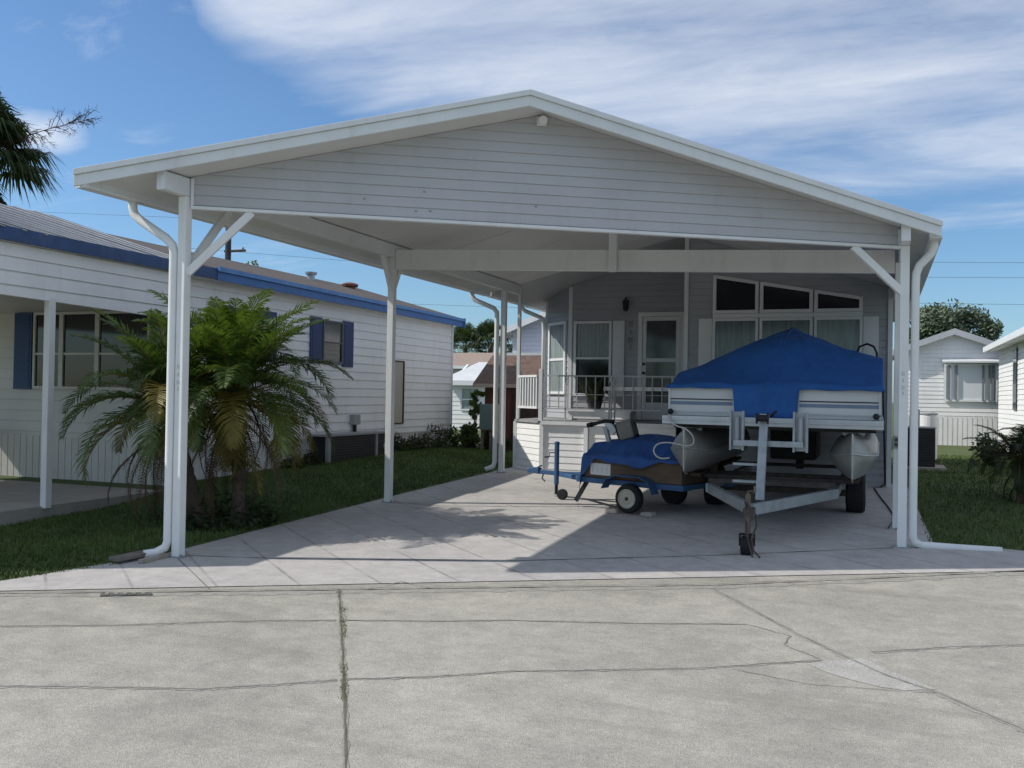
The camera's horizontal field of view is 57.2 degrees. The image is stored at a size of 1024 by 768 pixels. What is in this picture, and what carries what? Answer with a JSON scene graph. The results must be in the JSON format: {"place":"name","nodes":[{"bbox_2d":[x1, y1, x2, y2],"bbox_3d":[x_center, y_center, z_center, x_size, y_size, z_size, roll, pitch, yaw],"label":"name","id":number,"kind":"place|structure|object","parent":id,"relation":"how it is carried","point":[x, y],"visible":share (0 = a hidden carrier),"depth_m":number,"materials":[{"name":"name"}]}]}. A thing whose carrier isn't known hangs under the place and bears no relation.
{"place":"outdoors","nodes":[
{"label":"outdoors","id":0,"kind":"place"},
{"bbox_2d":[50,212,177,217],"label":"power cable","id":1,"kind":"object","parent":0,"point":[124,215],"visible":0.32,"depth_m":57.81,"materials":[{"name":"black rubber"}]},
{"bbox_2d":[0,571,1023,767],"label":"road","id":2,"kind":"structure","parent":0,"point":[729,717],"depth_m":5.49,"materials":[{"name":"grey concrete"}]},
{"bbox_2d":[100,592,151,596],"bbox_3d":[-3.042,1.658,7.416,0.415,0.022,0.094,1,-1,-6],"label":"drain cover","id":3,"kind":"object","parent":2,"relation":"on","point":[126,594],"visible":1,"depth_m":7.39,"materials":[{"name":"metal"}]},
{"bbox_2d":[0,620,307,625],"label":"road crack","id":4,"kind":"object","parent":2,"relation":"on","point":[155,623],"visible":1,"depth_m":6.58,"materials":[{"name":"grey concrete"}]},
{"bbox_2d":[0,619,335,626],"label":"crack stain","id":5,"kind":"object","parent":2,"relation":"on","point":[219,621],"visible":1,"depth_m":6.59,"materials":[{"name":"concrete"}]},
{"bbox_2d":[0,679,336,690],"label":"crack stain","id":6,"kind":"object","parent":2,"relation":"on","point":[117,687],"visible":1,"depth_m":5.27,"materials":[{"name":"concrete"}]},
{"bbox_2d":[0,679,336,688],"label":"road crack","id":7,"kind":"object","parent":2,"relation":"on","point":[175,688],"visible":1,"depth_m":5.27,"materials":[{"name":"grey concrete"}]},
{"bbox_2d":[338,590,346,767],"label":"road joint","id":8,"kind":"object","parent":2,"relation":"on","point":[344,709],"visible":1,"depth_m":5.12,"materials":[{"name":"grey concrete"}]},
{"bbox_2d":[336,589,349,767],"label":"crack stain","id":9,"kind":"object","parent":2,"relation":"on","point":[346,691],"visible":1,"depth_m":5.37,"materials":[{"name":"concrete"}]},
{"bbox_2d":[337,591,350,700],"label":"joint weeds","id":10,"kind":"object","parent":2,"relation":"on","point":[342,686],"visible":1,"depth_m":5.56,"materials":[{"name":"green plant"}]},
{"bbox_2d":[0,572,1023,596],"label":"crack stain","id":11,"kind":"object","parent":2,"relation":"on","point":[859,581],"visible":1,"depth_m":7.70,"materials":[{"name":"concrete"}]},
{"bbox_2d":[9,570,1023,591],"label":"road crack","id":12,"kind":"object","parent":2,"relation":"on","point":[491,586],"visible":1,"depth_m":7.74,"materials":[{"name":"grey concrete"}]},
{"bbox_2d":[346,619,746,624],"bbox_3d":[0.243,1.697,6.715,2.856,0.028,0.092,1,-1,1],"label":"crack stain","id":13,"kind":"object","parent":2,"relation":"on","point":[567,621],"visible":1,"depth_m":6.70,"materials":[{"name":"concrete"}]},
{"bbox_2d":[347,660,815,678],"bbox_3d":[0.491,1.710,5.631,2.916,0.038,0.076,1,-1,-8],"label":"road crack","id":14,"kind":"object","parent":2,"relation":"on","point":[585,669],"visible":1,"depth_m":5.63,"materials":[{"name":"grey concrete"}]},
{"bbox_2d":[347,659,822,679],"bbox_3d":[0.492,1.712,5.622,2.918,0.039,0.120,1,-1,-8],"label":"crack stain","id":15,"kind":"object","parent":2,"relation":"on","point":[622,669],"visible":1,"depth_m":5.62,"materials":[{"name":"concrete"}]},
{"bbox_2d":[383,620,819,658],"bbox_3d":[0.462,1.698,6.633,3.224,0.027,0.710,1,-1,15],"label":"road crack","id":16,"kind":"object","parent":2,"relation":"on","point":[618,622],"visible":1,"depth_m":6.70,"materials":[{"name":"grey concrete"}]},
{"bbox_2d":[737,669,936,692],"bbox_3d":[1.834,1.723,5.416,1.129,0.003,0.128,1,-1,21],"label":"road crack","id":17,"kind":"object","parent":2,"relation":"on","point":[846,686],"visible":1,"depth_m":5.34,"materials":[{"name":"grey concrete"}]},
{"bbox_2d":[710,588,1023,731],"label":"crack stain","id":18,"kind":"object","parent":2,"relation":"on","point":[954,701],"visible":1,"depth_m":5.89,"materials":[{"name":"concrete"}]},
{"bbox_2d":[712,588,1023,729],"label":"road joint","id":19,"kind":"object","parent":2,"relation":"on","point":[868,666],"visible":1,"depth_m":5.65,"materials":[{"name":"grey concrete"}]},
{"bbox_2d":[809,658,934,689],"bbox_3d":[2.113,1.723,5.555,0.394,0.014,0.622,1,-1,-21],"label":"road patch","id":20,"kind":"object","parent":2,"relation":"on","point":[850,669],"visible":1,"depth_m":5.59,"materials":[{"name":"concrete"}]},
{"bbox_2d":[871,643,1023,652],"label":"crack stain","id":21,"kind":"object","parent":2,"relation":"on","point":[947,647],"visible":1,"depth_m":6.15,"materials":[{"name":"concrete"}]},
{"bbox_2d":[872,644,1023,651],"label":"road crack","id":22,"kind":"object","parent":2,"relation":"on","point":[937,647],"visible":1,"depth_m":6.14,"materials":[{"name":"grey concrete"}]},
{"bbox_2d":[0,467,1023,590],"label":"driveway","id":23,"kind":"structure","parent":0,"point":[482,527],"depth_m":9.63,"materials":[{"name":"concrete"}]},
{"bbox_2d":[109,547,167,561],"bbox_3d":[-3.491,1.593,8.793,0.140,0.059,0.538,1,-1,32],"label":"splash board","id":24,"kind":"object","parent":23,"relation":"on","point":[128,556],"visible":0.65,"depth_m":8.66,"materials":[{"name":"grey concrete"}]},
{"bbox_2d":[138,553,169,563],"bbox_3d":[-3.325,1.619,8.739,0.050,0.049,0.355,1,-1,23],"label":"edging board","id":25,"kind":"object","parent":23,"relation":"on","point":[153,558],"visible":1,"depth_m":8.71,"materials":[{"name":"grey concrete"}]},
{"bbox_2d":[178,558,208,587],"bbox_3d":[-2.794,1.646,8.217,0.010,0.023,1.367,1,-1,-30],"label":"driveway joint","id":26,"kind":"object","parent":23,"relation":"on","point":[194,574],"visible":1,"depth_m":8.09,"materials":[{"name":"grey concrete"}]},
{"bbox_2d":[73,89,1002,558],"bbox_3d":[1.461,-0.483,11.467,7.999,4.517,9.595,1,-1,21],"label":"carport","id":27,"kind":"object","parent":23,"relation":"on","point":[505,193],"visible":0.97,"depth_m":9.34,"materials":[{"name":"white paint"}]},
{"bbox_2d":[191,547,892,560],"bbox_3d":[0.386,1.652,9.085,7.106,0.085,0.457,1,-1,-5],"label":"driveway joint","id":28,"kind":"object","parent":23,"relation":"on","point":[513,560],"visible":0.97,"depth_m":8.89,"materials":[{"name":"grey concrete"}]},
{"bbox_2d":[513,287,675,471],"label":"porch deck","id":29,"kind":"structure","parent":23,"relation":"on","point":[534,439],"depth_m":16.38,"materials":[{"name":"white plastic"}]},
{"bbox_2d":[566,409,635,420],"bbox_3d":[1.658,0.577,17.510,1.250,0.198,0.400,1,-1,21],"label":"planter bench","id":30,"kind":"object","parent":29,"relation":"attached to","point":[596,414],"visible":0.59,"depth_m":17.37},
{"bbox_2d":[574,371,615,408],"bbox_3d":[1.547,0.099,17.571,0.930,0.753,0.871,1,-1,21],"label":"snake plant","id":31,"kind":"object","parent":30,"relation":"on","point":[591,390],"visible":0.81,"depth_m":17.47,"materials":[{"name":"green plant"}]},
{"bbox_2d":[605,387,668,419],"bbox_3d":[2.201,0.363,16.024,1.240,0.616,0.340,1,-1,21],"label":"patio table","id":32,"kind":"object","parent":29,"relation":"on","point":[636,389],"visible":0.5,"depth_m":15.95,"materials":[{"name":"grey paint"}]},
{"bbox_2d":[604,508,620,512],"bbox_3d":[1.273,1.601,11.926,0.177,0.055,0.130,0,-1,36],"label":"wheel chock","id":33,"kind":"object","parent":23,"relation":"on","point":[612,510],"visible":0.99,"depth_m":11.88,"materials":[{"name":"grey wood"}]},
{"bbox_2d":[527,441,734,512],"bbox_3d":[1.405,1.219,12.638,2.901,0.823,1.440,0,-1,36],"label":"utility trailer","id":34,"kind":"object","parent":23,"relation":"on","point":[674,483],"visible":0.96,"depth_m":11.90,"materials":[{"name":"blue paint"}]},
{"bbox_2d":[578,434,678,503],"bbox_3d":[1.818,1.154,12.336,1.478,0.998,1.205,0,-1,37],"label":"tarp","id":35,"kind":"object","parent":34,"relation":"on","point":[636,452],"visible":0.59,"depth_m":12.02,"materials":[{"name":"blue fabric"}]},
{"bbox_2d":[586,419,638,441],"bbox_3d":[1.330,0.709,12.461,0.712,0.492,0.203,1,-1,21],"label":"outboard motor","id":36,"kind":"object","parent":35,"relation":"on","point":[625,429],"visible":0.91,"depth_m":12.34,"materials":[{"name":"black plastic"}]},
{"bbox_2d":[639,511,655,516],"bbox_3d":[1.675,1.608,11.629,0.177,0.055,0.130,0,-1,36],"label":"wheel chock","id":37,"kind":"object","parent":23,"relation":"on","point":[648,514],"visible":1,"depth_m":11.57,"materials":[{"name":"stone"}]},
{"bbox_2d":[690,410,866,557],"bbox_3d":[3.345,1.018,11.802,2.060,1.432,5.948,1,-1,21],"label":"trailer","id":38,"kind":"object","parent":23,"relation":"on","point":[854,493],"visible":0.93,"depth_m":10.23,"materials":[{"name":"metal"}]},
{"bbox_2d":[662,327,884,482],"bbox_3d":[3.788,0.280,12.918,2.466,2.063,4.854,1,-1,21],"label":"pontoon boat","id":39,"kind":"object","parent":38,"relation":"on","point":[826,385],"visible":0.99,"depth_m":10.95,"materials":[{"name":"metal"}]},
{"bbox_2d":[653,414,694,458],"bbox_3d":[1.897,0.620,11.008,0.486,0.534,0.079,1,-1,26],"label":"mooring rope","id":40,"kind":"object","parent":39,"relation":"hanging from","point":[673,442],"visible":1,"depth_m":11.00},
{"bbox_2d":[875,392,885,487],"bbox_3d":[5.551,0.768,14.186,0.198,1.750,1.299,1,-1,21],"label":"hose","id":41,"kind":"object","parent":39,"relation":"hanging from","point":[883,443],"visible":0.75,"depth_m":14.64,"materials":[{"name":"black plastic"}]},
{"bbox_2d":[873,487,891,527],"bbox_3d":[5.036,1.637,12.689,0.132,0.127,4.096,1,-1,19],"label":"extension cord","id":42,"kind":"object","parent":23,"relation":"on","point":[885,504],"visible":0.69,"depth_m":12.87,"materials":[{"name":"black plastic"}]},
{"bbox_2d":[0,400,1023,590],"bbox_3d":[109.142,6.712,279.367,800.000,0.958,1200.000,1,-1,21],"label":"lawn","id":43,"kind":"structure","parent":0,"point":[951,450],"depth_m":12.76,"materials":[{"name":"green plant"}]},
{"bbox_2d":[0,92,102,207],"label":"cabbage palm","id":44,"kind":"object","parent":43,"relation":"on","point":[13,156],"visible":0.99,"depth_m":19.45,"materials":[{"name":"green plant"}]},
{"bbox_2d":[0,480,159,525],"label":"porch slab","id":45,"kind":"structure","parent":43,"relation":"on","point":[19,500],"depth_m":12.05,"materials":[{"name":"concrete"}]},
{"bbox_2d":[56,288,353,528],"bbox_3d":[-3.482,0.291,10.883,2.973,2.870,3.086,0,-1,44],"label":"date palm","id":46,"kind":"object","parent":43,"relation":"on","point":[230,356],"visible":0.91,"depth_m":10.52,"materials":[{"name":"green plant"}]},
{"bbox_2d":[185,491,280,531],"bbox_3d":[-3.321,1.462,10.874,1.277,0.426,1.294,1,-1,21],"label":"ground cover","id":47,"kind":"object","parent":43,"relation":"on","point":[266,520],"visible":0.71,"depth_m":10.64,"materials":[{"name":"green plant"}]},
{"bbox_2d":[0,203,465,508],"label":"neighbour house","id":48,"kind":"structure","parent":43,"relation":"on","point":[60,278],"depth_m":14.31,"materials":[{"name":"white plastic"}]},
{"bbox_2d":[32,312,60,388],"bbox_3d":[-7.034,-0.507,14.235,0.560,1.160,0.037,1,-1,21],"label":"window","id":49,"kind":"structure","parent":48,"relation":"in","point":[38,317],"depth_m":14.29,"materials":[{"name":"beige plastic"}]},
{"bbox_2d":[60,311,96,389],"bbox_3d":[-6.448,-0.499,14.006,0.700,1.160,0.037,1,-1,21],"label":"window","id":50,"kind":"structure","parent":48,"relation":"in","point":[77,354],"depth_m":14.03,"materials":[{"name":"glass"}]},
{"bbox_2d":[96,311,150,390],"bbox_3d":[-5.665,-0.490,13.700,0.980,1.160,0.037,1,-1,21],"label":"window","id":51,"kind":"structure","parent":48,"relation":"in","point":[105,358],"depth_m":13.76,"materials":[{"name":"glass"}]},
{"bbox_2d":[322,320,343,363],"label":"window","id":52,"kind":"structure","parent":48,"relation":"in","point":[333,331],"depth_m":17.29,"materials":[{"name":"grey glass"}]},
{"bbox_2d":[224,228,245,259],"bbox_3d":[-10.807,-2.417,36.480,0.950,8.100,0.296,1,-1,21],"label":"utility pole","id":53,"kind":"object","parent":43,"relation":"on","point":[227,250],"visible":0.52,"depth_m":36.53,"materials":[{"name":"brown wood"}]},
{"bbox_2d":[167,246,345,260],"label":"power cable","id":54,"kind":"object","parent":53,"relation":"attached to","point":[280,255],"visible":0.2,"depth_m":47.49,"materials":[{"name":"black rubber"}]},
{"bbox_2d":[246,260,257,265],"bbox_3d":[-8.066,-1.099,29.926,1.798,5.607,2.160,1,-1,21],"label":"tree","id":55,"kind":"object","parent":43,"relation":"on","point":[254,263],"depth_m":29.58,"materials":[{"name":"green plant"}]},
{"bbox_2d":[279,453,306,468],"bbox_3d":[-3.663,1.292,15.697,0.448,0.320,0.472,1,-1,21],"label":"weed","id":56,"kind":"object","parent":43,"relation":"on","point":[288,463],"visible":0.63,"depth_m":15.61,"materials":[{"name":"green plant"}]},
{"bbox_2d":[302,449,323,465],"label":"weed","id":57,"kind":"object","parent":43,"relation":"on","point":[315,458],"visible":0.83,"depth_m":16.20,"materials":[{"name":"green plant"}]},
{"bbox_2d":[309,430,394,462],"bbox_3d":[-2.983,1.281,17.679,0.600,0.740,2.600,1,-1,21],"label":"air conditioner","id":58,"kind":"object","parent":43,"relation":"on","point":[353,445],"visible":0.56,"depth_m":17.21,"materials":[{"name":"metal"}]},
{"bbox_2d":[394,431,404,451],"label":"weed","id":59,"kind":"object","parent":43,"relation":"on","point":[399,446],"visible":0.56,"depth_m":19.05,"materials":[{"name":"green plant"}]},
{"bbox_2d":[396,438,414,450],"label":"weed","id":60,"kind":"object","parent":43,"relation":"on","point":[407,445],"visible":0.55,"depth_m":19.48,"materials":[{"name":"green plant"}]},
{"bbox_2d":[408,434,425,450],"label":"weed","id":61,"kind":"object","parent":43,"relation":"on","point":[417,443],"visible":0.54,"depth_m":19.95,"materials":[{"name":"green plant"}]},
{"bbox_2d":[416,433,435,449],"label":"weed","id":62,"kind":"object","parent":43,"relation":"on","point":[424,438],"visible":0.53,"depth_m":20.43,"materials":[{"name":"green plant"}]},
{"bbox_2d":[423,423,449,448],"bbox_3d":[-1.724,1.165,20.935,0.668,0.595,0.647,1,-1,21],"label":"bush","id":63,"kind":"object","parent":43,"relation":"on","point":[438,439],"visible":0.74,"depth_m":20.89,"materials":[{"name":"green plant"}]},
{"bbox_2d":[437,428,457,447],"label":"weed","id":64,"kind":"object","parent":43,"relation":"on","point":[449,443],"visible":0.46,"depth_m":21.42,"materials":[{"name":"green plant"}]},
{"bbox_2d":[444,422,480,448],"bbox_3d":[-1.120,1.237,21.676,0.800,0.750,0.864,1,-1,21],"label":"bush","id":65,"kind":"object","parent":43,"relation":"on","point":[468,437],"visible":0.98,"depth_m":21.47,"materials":[{"name":"green plant"}]},
{"bbox_2d":[452,362,486,429],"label":"neighbour house","id":66,"kind":"structure","parent":43,"relation":"on","point":[465,377],"depth_m":33.96,"materials":[{"name":"white plastic"}]},
{"bbox_2d":[460,387,479,410],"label":"window","id":67,"kind":"structure","parent":66,"relation":"in","point":[465,395],"depth_m":33.88,"materials":[{"name":"grey glass"}]},
{"bbox_2d":[453,321,488,352],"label":"cabbage palm","id":68,"kind":"object","parent":43,"relation":"on","point":[460,334],"visible":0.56,"depth_m":64.88,"materials":[{"name":"green plant"}]},
{"bbox_2d":[453,353,499,373],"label":"neighbour house","id":69,"kind":"structure","parent":43,"relation":"on","point":[461,361],"depth_m":56.64,"materials":[{"name":"beige plastic"}]},
{"bbox_2d":[467,389,485,427],"bbox_3d":[-0.831,0.839,21.895,0.402,1.442,0.413,1,-1,21],"label":"bush","id":70,"kind":"object","parent":43,"relation":"on","point":[474,411],"visible":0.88,"depth_m":21.88,"materials":[{"name":"green plant"}]},
{"bbox_2d":[463,318,512,352],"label":"cabbage palm","id":71,"kind":"object","parent":43,"relation":"on","point":[485,331],"visible":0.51,"depth_m":64.37,"materials":[{"name":"green plant"}]},
{"bbox_2d":[479,404,498,450],"bbox_3d":[-0.502,1.017,21.117,0.430,1.130,0.200,1,-1,21],"label":"utility pedestal","id":72,"kind":"object","parent":43,"relation":"on","point":[486,417],"visible":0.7,"depth_m":21.05,"materials":[{"name":"metal"}]},
{"bbox_2d":[478,430,511,450],"bbox_3d":[-0.387,1.277,21.383,0.785,0.587,0.718,1,-1,21],"label":"bush","id":73,"kind":"object","parent":43,"relation":"on","point":[508,442],"visible":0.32,"depth_m":21.27,"materials":[{"name":"green plant"}]},
{"bbox_2d":[473,355,540,450],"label":"house","id":74,"kind":"structure","parent":43,"relation":"on","point":[530,364],"depth_m":21.93,"materials":[{"name":"red wood"}]},
{"bbox_2d":[512,394,538,450],"bbox_3d":[0.334,0.902,21.617,0.700,1.340,0.057,1,-1,21],"label":"door","id":75,"kind":"structure","parent":74,"relation":"in","point":[524,412],"depth_m":21.65,"materials":[{"name":"brown wood"}]},
{"bbox_2d":[486,237,910,486],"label":"house","id":76,"kind":"structure","parent":43,"relation":"on","point":[644,323],"depth_m":16.53,"materials":[{"name":"white paint"}]},
{"bbox_2d":[547,321,566,394],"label":"window","id":77,"kind":"structure","parent":76,"relation":"in","point":[557,331],"depth_m":18.84,"materials":[{"name":"white glass"}]},
{"bbox_2d":[573,321,611,395],"bbox_3d":[1.553,-0.492,18.154,0.760,1.450,0.037,1,-1,21],"label":"window","id":78,"kind":"structure","parent":76,"relation":"in","point":[592,349],"depth_m":18.17,"materials":[{"name":"grey glass"}]},
{"bbox_2d":[641,316,679,419],"bbox_3d":[2.787,-0.294,17.638,0.710,1.945,0.091,1,-1,21],"label":"storm door","id":79,"kind":"structure","parent":76,"relation":"in","point":[661,335],"depth_m":17.68,"materials":[{"name":"white glass"}]},
{"bbox_2d":[712,318,758,359],"bbox_3d":[3.720,-0.428,15.695,0.750,1.340,0.035,1,-1,21],"label":"window","id":80,"kind":"structure","parent":76,"relation":"in","point":[728,334],"depth_m":15.73,"materials":[{"name":"grey glass"}]},
{"bbox_2d":[713,275,758,313],"bbox_3d":[3.738,-1.503,15.707,0.750,0.650,0.035,1,-1,21],"label":"transom window","id":81,"kind":"structure","parent":76,"relation":"in","point":[731,295],"depth_m":15.71,"materials":[{"name":"black glass"}]},
{"bbox_2d":[759,317,812,339],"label":"window","id":82,"kind":"structure","parent":76,"relation":"in","point":[767,326],"depth_m":15.43,"materials":[{"name":"white glass"}]},
{"bbox_2d":[760,282,812,312],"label":"transom window","id":83,"kind":"structure","parent":76,"relation":"in","point":[774,298],"depth_m":15.42,"materials":[{"name":"black glass"}]},
{"bbox_2d":[814,290,862,311],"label":"transom window","id":84,"kind":"structure","parent":76,"relation":"in","point":[824,301],"depth_m":15.13,"materials":[{"name":"white glass"}]},
{"bbox_2d":[814,316,862,352],"bbox_3d":[5.234,-0.409,15.103,0.740,1.340,0.035,1,-1,21],"label":"window","id":85,"kind":"structure","parent":76,"relation":"in","point":[844,332],"depth_m":15.09,"materials":[{"name":"grey glass"}]},
{"bbox_2d":[907,426,946,470],"bbox_3d":[8.293,1.313,19.124,0.950,0.890,1.000,1,-1,21],"label":"air conditioner","id":86,"kind":"object","parent":43,"relation":"on","point":[926,447],"visible":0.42,"depth_m":18.75,"materials":[{"name":"metal"}]},
{"bbox_2d":[909,298,1003,343],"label":"tree","id":87,"kind":"object","parent":43,"relation":"on","point":[933,320],"visible":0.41,"depth_m":44.87,"materials":[{"name":"green plant"}]},
{"bbox_2d":[908,454,1023,549],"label":"grass","id":88,"kind":"structure","parent":43,"relation":"on","point":[965,505],"depth_m":12.83,"materials":[{"name":"green plant"}]},
{"bbox_2d":[968,431,1010,465],"bbox_3d":[10.199,1.401,20.001,1.080,0.770,0.835,2,-1,-44],"label":"bush","id":89,"kind":"object","parent":43,"relation":"on","point":[988,444],"visible":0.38,"depth_m":20.08,"materials":[{"name":"green plant"}]},
{"bbox_2d":[963,424,1023,504],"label":"date palm","id":90,"kind":"object","parent":43,"relation":"on","point":[1015,452],"visible":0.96,"depth_m":13.25,"materials":[{"name":"green plant"}]},
{"bbox_2d":[983,327,1023,448],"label":"neighbour house","id":91,"kind":"structure","parent":43,"relation":"on","point":[1009,347],"depth_m":25.00,"materials":[{"name":"white plastic"}]},
{"bbox_2d":[1012,347,1016,409],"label":"window","id":92,"kind":"structure","parent":91,"relation":"in","point":[1014,407],"depth_m":24.29,"materials":[{"name":"white glass"}]},
{"bbox_2d":[0,0,1023,402],"label":"sky","id":93,"kind":"structure","parent":0,"point":[917,106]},
{"bbox_2d":[499,312,545,354],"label":"neighbour house","id":94,"kind":"structure","parent":0,"point":[531,335],"depth_m":28.75,"materials":[{"name":"white"}]},
{"bbox_2d":[918,409,919,425],"bbox_3d":[9.276,1.194,21.663,0.210,1.220,0.260,1,-1,21],"label":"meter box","id":95,"kind":"object","parent":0,"point":[918,417],"visible":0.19,"depth_m":21.57,"materials":[{"name":"metal"}]},
{"bbox_2d":[920,411,937,459],"bbox_3d":[9.799,1.213,22.135,0.425,1.130,0.425,1,-1,21],"label":"air conditioner unit","id":96,"kind":"object","parent":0,"point":[927,418],"visible":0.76,"depth_m":21.98,"materials":[{"name":"white metal"}]},
{"bbox_2d":[892,328,998,445],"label":"neighbour house","id":97,"kind":"structure","parent":0,"point":[958,381],"depth_m":29.28,"materials":[{"name":"white plastic"}]},
{"bbox_2d":[944,364,997,401],"bbox_3d":[14.223,-0.037,29.153,1.500,1.180,0.071,1,-1,21],"label":"window","id":98,"kind":"structure","parent":97,"relation":"in","point":[962,382],"depth_m":29.17,"materials":[{"name":"white glass"}]},
{"bbox_2d":[928,303,1023,304],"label":"power cable","id":99,"kind":"object","parent":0,"point":[951,303],"visible":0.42,"depth_m":53.48,"materials":[{"name":"black rubber"}]},
{"bbox_2d":[956,277,1003,277],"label":"power cable","id":100,"kind":"object","parent":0,"point":[979,277],"visible":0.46,"depth_m":54.02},
{"bbox_2d":[956,262,1004,262],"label":"power cable","id":101,"kind":"object","parent":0,"point":[980,262],"visible":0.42,"depth_m":54.02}
]}

